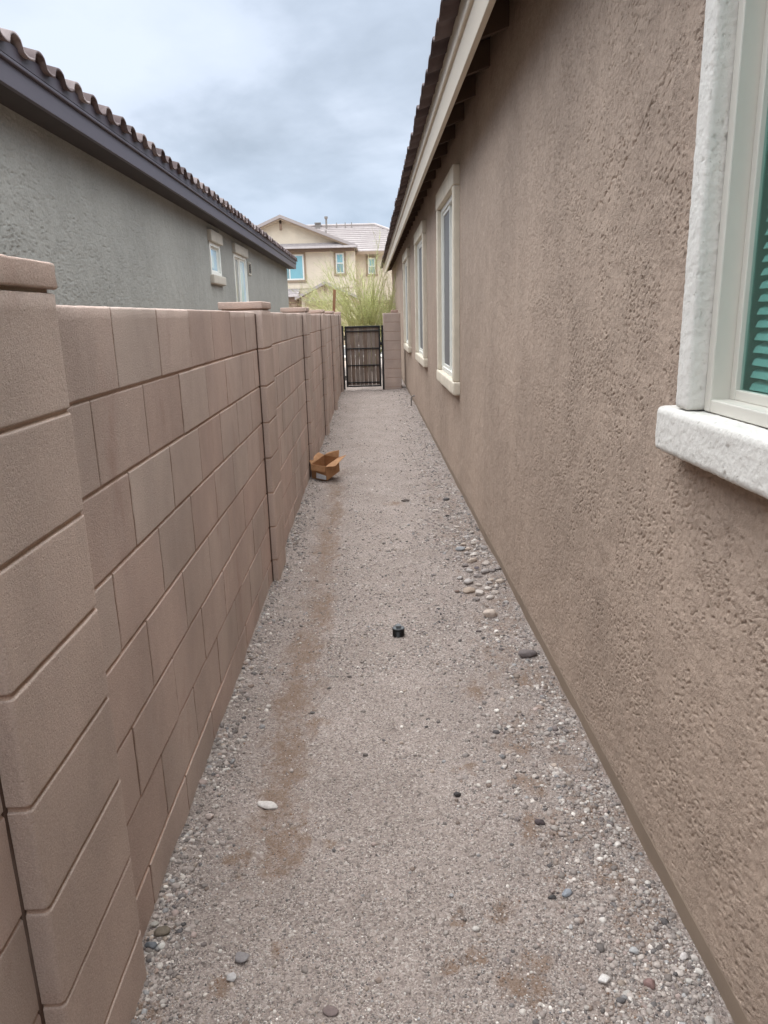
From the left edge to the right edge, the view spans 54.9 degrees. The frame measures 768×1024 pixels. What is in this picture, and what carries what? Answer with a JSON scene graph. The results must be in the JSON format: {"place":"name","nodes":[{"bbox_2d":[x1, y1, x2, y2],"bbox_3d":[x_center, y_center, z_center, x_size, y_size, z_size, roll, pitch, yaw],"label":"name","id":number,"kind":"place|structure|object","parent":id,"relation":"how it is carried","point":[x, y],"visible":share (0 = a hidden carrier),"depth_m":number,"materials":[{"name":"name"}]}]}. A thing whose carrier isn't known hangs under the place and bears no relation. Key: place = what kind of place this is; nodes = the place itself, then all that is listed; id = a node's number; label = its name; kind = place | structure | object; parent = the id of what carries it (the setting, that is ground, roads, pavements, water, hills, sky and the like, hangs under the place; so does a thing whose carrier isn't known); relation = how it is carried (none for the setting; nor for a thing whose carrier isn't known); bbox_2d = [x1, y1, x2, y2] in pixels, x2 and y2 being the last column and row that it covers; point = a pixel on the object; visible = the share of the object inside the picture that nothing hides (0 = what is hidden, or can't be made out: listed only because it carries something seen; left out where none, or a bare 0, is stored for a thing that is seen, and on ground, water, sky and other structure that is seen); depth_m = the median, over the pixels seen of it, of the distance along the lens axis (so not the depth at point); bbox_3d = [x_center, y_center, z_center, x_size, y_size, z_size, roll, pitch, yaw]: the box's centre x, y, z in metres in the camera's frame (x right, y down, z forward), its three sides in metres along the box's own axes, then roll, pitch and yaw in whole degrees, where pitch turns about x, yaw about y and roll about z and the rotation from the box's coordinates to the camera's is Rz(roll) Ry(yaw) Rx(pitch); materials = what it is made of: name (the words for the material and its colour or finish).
{"place":"outdoors","nodes":[
{"label":"outdoors","id":0,"kind":"place"},
{"bbox_2d":[0,28,297,312],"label":"grey stucco house","id":1,"kind":"structure","parent":0,"point":[101,205],"depth_m":5.85,"materials":[{"name":"paint"}]},
{"bbox_2d":[207,229,226,285],"bbox_3d":[-2.328,-3.492,10.182,0.113,0.694,0.844,-2,15,-1],"label":"window","id":2,"kind":"structure","parent":1,"relation":"in","point":[215,240],"depth_m":10.19,"materials":[{"name":"white plastic"}]},
{"bbox_2d":[232,242,248,301],"bbox_3d":[-2.352,-3.417,12.323,0.113,1.929,1.313,-2,15,-1],"label":"window","id":3,"kind":"structure","parent":1,"relation":"in","point":[240,253],"depth_m":12.22,"materials":[{"name":"white plastic"}]},
{"bbox_2d":[0,0,440,227],"label":"sky","id":4,"kind":"structure","parent":0,"point":[302,111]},
{"bbox_2d":[257,215,391,344],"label":"yellow house","id":5,"kind":"structure","parent":0,"point":[306,246],"depth_m":42.70,"materials":[{"name":"paint"}]},
{"bbox_2d":[287,252,306,282],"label":"window","id":6,"kind":"structure","parent":5,"relation":"in","point":[293,275],"depth_m":42.72,"materials":[{"name":"white plastic"}]},
{"bbox_2d":[308,305,347,344],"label":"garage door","id":7,"kind":"structure","parent":5,"relation":"in","point":[330,305],"depth_m":41.38,"materials":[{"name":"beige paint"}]},
{"bbox_2d":[333,251,346,275],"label":"window","id":8,"kind":"structure","parent":5,"relation":"in","point":[342,255],"depth_m":42.65,"materials":[{"name":"white plastic"}]},
{"bbox_2d":[366,256,377,275],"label":"window","id":9,"kind":"structure","parent":5,"relation":"in","point":[369,259],"depth_m":44.63,"materials":[{"name":"white plastic"}]},
{"bbox_2d":[392,624,404,637],"bbox_3d":[0.073,0.595,3.709,0.062,0.060,0.062,-4,15,-8],"label":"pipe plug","id":10,"kind":"object","parent":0,"point":[398,630],"visible":1,"depth_m":3.69,"materials":[{"name":"black plastic"}]},
{"bbox_2d":[130,358,734,1023],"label":"gravel path","id":11,"kind":"structure","parent":0,"point":[377,808],"depth_m":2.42,"materials":[{"name":"grey gravel"}]},
{"bbox_2d":[144,941,157,948],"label":"pebble","id":12,"kind":"object","parent":11,"relation":"on","point":[152,944],"visible":1,"depth_m":1.88,"materials":[{"name":"stone"}]},
{"bbox_2d":[150,921,158,927],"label":"pebble","id":13,"kind":"object","parent":11,"relation":"on","point":[154,924],"visible":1,"depth_m":1.94,"materials":[{"name":"stone"}]},
{"bbox_2d":[157,942,164,949],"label":"pebble","id":14,"kind":"object","parent":11,"relation":"on","point":[161,945],"visible":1,"depth_m":1.88,"materials":[{"name":"stone"}]},
{"bbox_2d":[154,926,170,936],"bbox_3d":[-0.578,1.091,1.923,0.042,0.018,0.032,-2,15,-1],"label":"pebble","id":15,"kind":"object","parent":11,"relation":"on","point":[160,931],"visible":1,"depth_m":1.92,"materials":[{"name":"stone"}]},
{"bbox_2d":[205,813,213,818],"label":"pebble","id":16,"kind":"object","parent":11,"relation":"on","point":[209,815],"visible":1,"depth_m":2.38,"materials":[{"name":"stone"}]},
{"bbox_2d":[226,972,235,981],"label":"pebble","id":17,"kind":"object","parent":11,"relation":"on","point":[231,977],"visible":1,"depth_m":1.81,"materials":[{"name":"stone"}]},
{"bbox_2d":[235,952,249,962],"bbox_3d":[-0.359,1.131,1.873,0.036,0.016,0.031,-2,15,-1],"label":"pebble","id":18,"kind":"object","parent":11,"relation":"on","point":[241,957],"visible":1,"depth_m":1.87,"materials":[{"name":"stone"}]},
{"bbox_2d":[257,801,277,809],"bbox_3d":[-0.389,0.974,2.454,0.077,0.018,0.034,0,15,7],"label":"rock","id":19,"kind":"object","parent":11,"relation":"on","point":[269,805],"visible":1,"depth_m":2.45,"materials":[{"name":"stone"}]},
{"bbox_2d":[310,450,345,480],"bbox_3d":[-0.565,-0.467,7.306,0.305,0.216,0.306,10,30,25],"label":"cardboard box","id":20,"kind":"object","parent":11,"relation":"on","point":[326,467],"visible":1,"depth_m":7.28,"materials":[{"name":"brown cardboard"}]},
{"bbox_2d":[322,1005,338,1015],"bbox_3d":[-0.124,1.161,1.716,0.039,0.010,0.027,-2,15,-1],"label":"pebble","id":21,"kind":"object","parent":11,"relation":"on","point":[328,1010],"visible":1,"depth_m":1.71,"materials":[{"name":"stone"}]},
{"bbox_2d":[453,791,460,796],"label":"pebble","id":22,"kind":"object","parent":11,"relation":"on","point":[457,794],"visible":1,"depth_m":2.46,"materials":[{"name":"stone"}]},
{"bbox_2d":[455,547,464,550],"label":"rock","id":23,"kind":"object","parent":11,"relation":"on","point":[460,548],"visible":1,"depth_m":4.99,"materials":[{"name":"stone"}]},
{"bbox_2d":[463,587,474,592],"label":"rock","id":24,"kind":"object","parent":11,"relation":"on","point":[469,590],"visible":1,"depth_m":4.24,"materials":[{"name":"stone"}]},
{"bbox_2d":[464,578,473,584],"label":"cobble","id":25,"kind":"object","parent":11,"relation":"on","point":[468,581],"visible":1,"depth_m":4.36,"materials":[{"name":"stone"}]},
{"bbox_2d":[467,558,476,562],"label":"cobble","id":26,"kind":"object","parent":11,"relation":"on","point":[471,560],"visible":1,"depth_m":4.73,"materials":[{"name":"stone"}]},
{"bbox_2d":[475,589,484,595],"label":"cobble","id":27,"kind":"object","parent":11,"relation":"on","point":[478,592],"visible":1,"depth_m":4.19,"materials":[{"name":"stone"}]},
{"bbox_2d":[480,568,488,573],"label":"cobble","id":28,"kind":"object","parent":11,"relation":"on","point":[484,571],"visible":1,"depth_m":4.49,"materials":[{"name":"stone"}]},
{"bbox_2d":[483,609,496,617],"bbox_3d":[0.559,0.535,3.914,0.078,0.046,0.062,-2,15,-1],"label":"rock","id":29,"kind":"object","parent":11,"relation":"on","point":[489,613],"visible":1,"depth_m":3.89,"materials":[{"name":"stone"}]},
{"bbox_2d":[491,590,498,594],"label":"cobble","id":30,"kind":"object","parent":11,"relation":"on","point":[494,592],"visible":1,"depth_m":4.18,"materials":[{"name":"stone"}]},
{"bbox_2d":[518,649,536,657],"bbox_3d":[0.665,0.653,3.413,0.088,0.040,0.053,-2,15,-1],"label":"rock","id":31,"kind":"object","parent":11,"relation":"on","point":[525,653],"visible":1,"depth_m":3.39,"materials":[{"name":"stone"}]},
{"bbox_2d":[534,819,544,824],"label":"pebble","id":32,"kind":"object","parent":11,"relation":"on","point":[539,821],"visible":1,"depth_m":2.30,"materials":[{"name":"stone"}]},
{"bbox_2d":[562,889,571,896],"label":"pebble","id":33,"kind":"object","parent":11,"relation":"on","point":[566,892],"visible":1,"depth_m":2.03,"materials":[{"name":"stone"}]},
{"bbox_2d":[598,974,609,983],"bbox_3d":[0.527,1.119,1.770,0.028,0.017,0.022,-13,19,-36],"label":"pebble","id":34,"kind":"object","parent":11,"relation":"on","point":[604,978],"visible":1,"depth_m":1.76,"materials":[{"name":"stone"}]},
{"bbox_2d":[629,946,639,954],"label":"pebble","id":35,"kind":"object","parent":11,"relation":"on","point":[633,950],"visible":1,"depth_m":1.83,"materials":[{"name":"stone"}]},
{"bbox_2d":[643,978,654,989],"bbox_3d":[0.628,1.117,1.747,0.027,0.022,0.024,-2,15,-1],"label":"pebble","id":36,"kind":"object","parent":11,"relation":"on","point":[649,982],"visible":1,"depth_m":1.74,"materials":[{"name":"stone"}]},
{"bbox_2d":[679,952,687,960],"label":"pebble","id":37,"kind":"object","parent":11,"relation":"on","point":[683,956],"visible":1,"depth_m":1.80,"materials":[{"name":"stone"}]},
{"label":"ground","id":38,"kind":"structure","parent":0,"visible":0},
{"bbox_2d":[0,254,343,1023],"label":"block wall","id":39,"kind":"structure","parent":38,"relation":"on","point":[154,470],"depth_m":1.77,"materials":[{"name":"brown concrete"}]},
{"bbox_2d":[332,289,335,311],"bbox_3d":[-1.214,-4.098,17.515,0.245,2.270,0.040,-2,15,-1],"label":"wooden stake","id":40,"kind":"object","parent":38,"relation":"on","point":[334,299],"visible":0.36,"depth_m":17.27,"materials":[{"name":"brown wood"}]},
{"bbox_2d":[291,224,395,361],"bbox_3d":[-0.315,-6.016,21.100,5.035,4.020,4.332,-2,15,-1],"label":"palo verde tree","id":41,"kind":"object","parent":38,"relation":"on","point":[369,317],"visible":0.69,"depth_m":20.65,"materials":[{"name":"green plant"}]},
{"bbox_2d":[341,325,384,389],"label":"yard gate","id":42,"kind":"structure","parent":38,"relation":"on","point":[366,373],"depth_m":15.97,"materials":[{"name":"black metal"}]},
{"bbox_2d":[383,310,401,389],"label":"block pier","id":43,"kind":"structure","parent":38,"relation":"on","point":[392,347],"depth_m":15.93,"materials":[{"name":"brown concrete"}]},
{"bbox_2d":[380,0,767,1023],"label":"tan stucco house","id":44,"kind":"structure","parent":38,"relation":"on","point":[574,258],"depth_m":2.18,"materials":[{"name":"paint"}]},
{"bbox_2d":[402,248,410,352],"bbox_3d":[0.457,-4.034,14.192,0.110,1.833,1.853,-2,15,-1],"label":"window","id":45,"kind":"structure","parent":44,"relation":"in","point":[406,255],"depth_m":14.19,"materials":[{"name":"white plastic"}]},
{"bbox_2d":[414,220,427,366],"bbox_3d":[0.533,-3.025,10.397,0.110,1.834,1.808,-2,15,-1],"label":"window","id":46,"kind":"structure","parent":44,"relation":"in","point":[420,259],"depth_m":10.56,"materials":[{"name":"white plastic"}]},
{"bbox_2d":[436,164,459,395],"bbox_3d":[0.604,-2.086,6.862,0.110,1.834,1.634,-2,15,-1],"label":"window","id":47,"kind":"structure","parent":44,"relation":"in","point":[448,194],"depth_m":6.89,"materials":[{"name":"white plastic"}]},
{"bbox_2d":[655,0,767,498],"bbox_3d":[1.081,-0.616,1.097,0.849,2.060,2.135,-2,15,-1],"label":"window","id":48,"kind":"structure","parent":44,"relation":"in","point":[717,424],"depth_m":1.53,"materials":[{"name":"plastic"}]}
]}

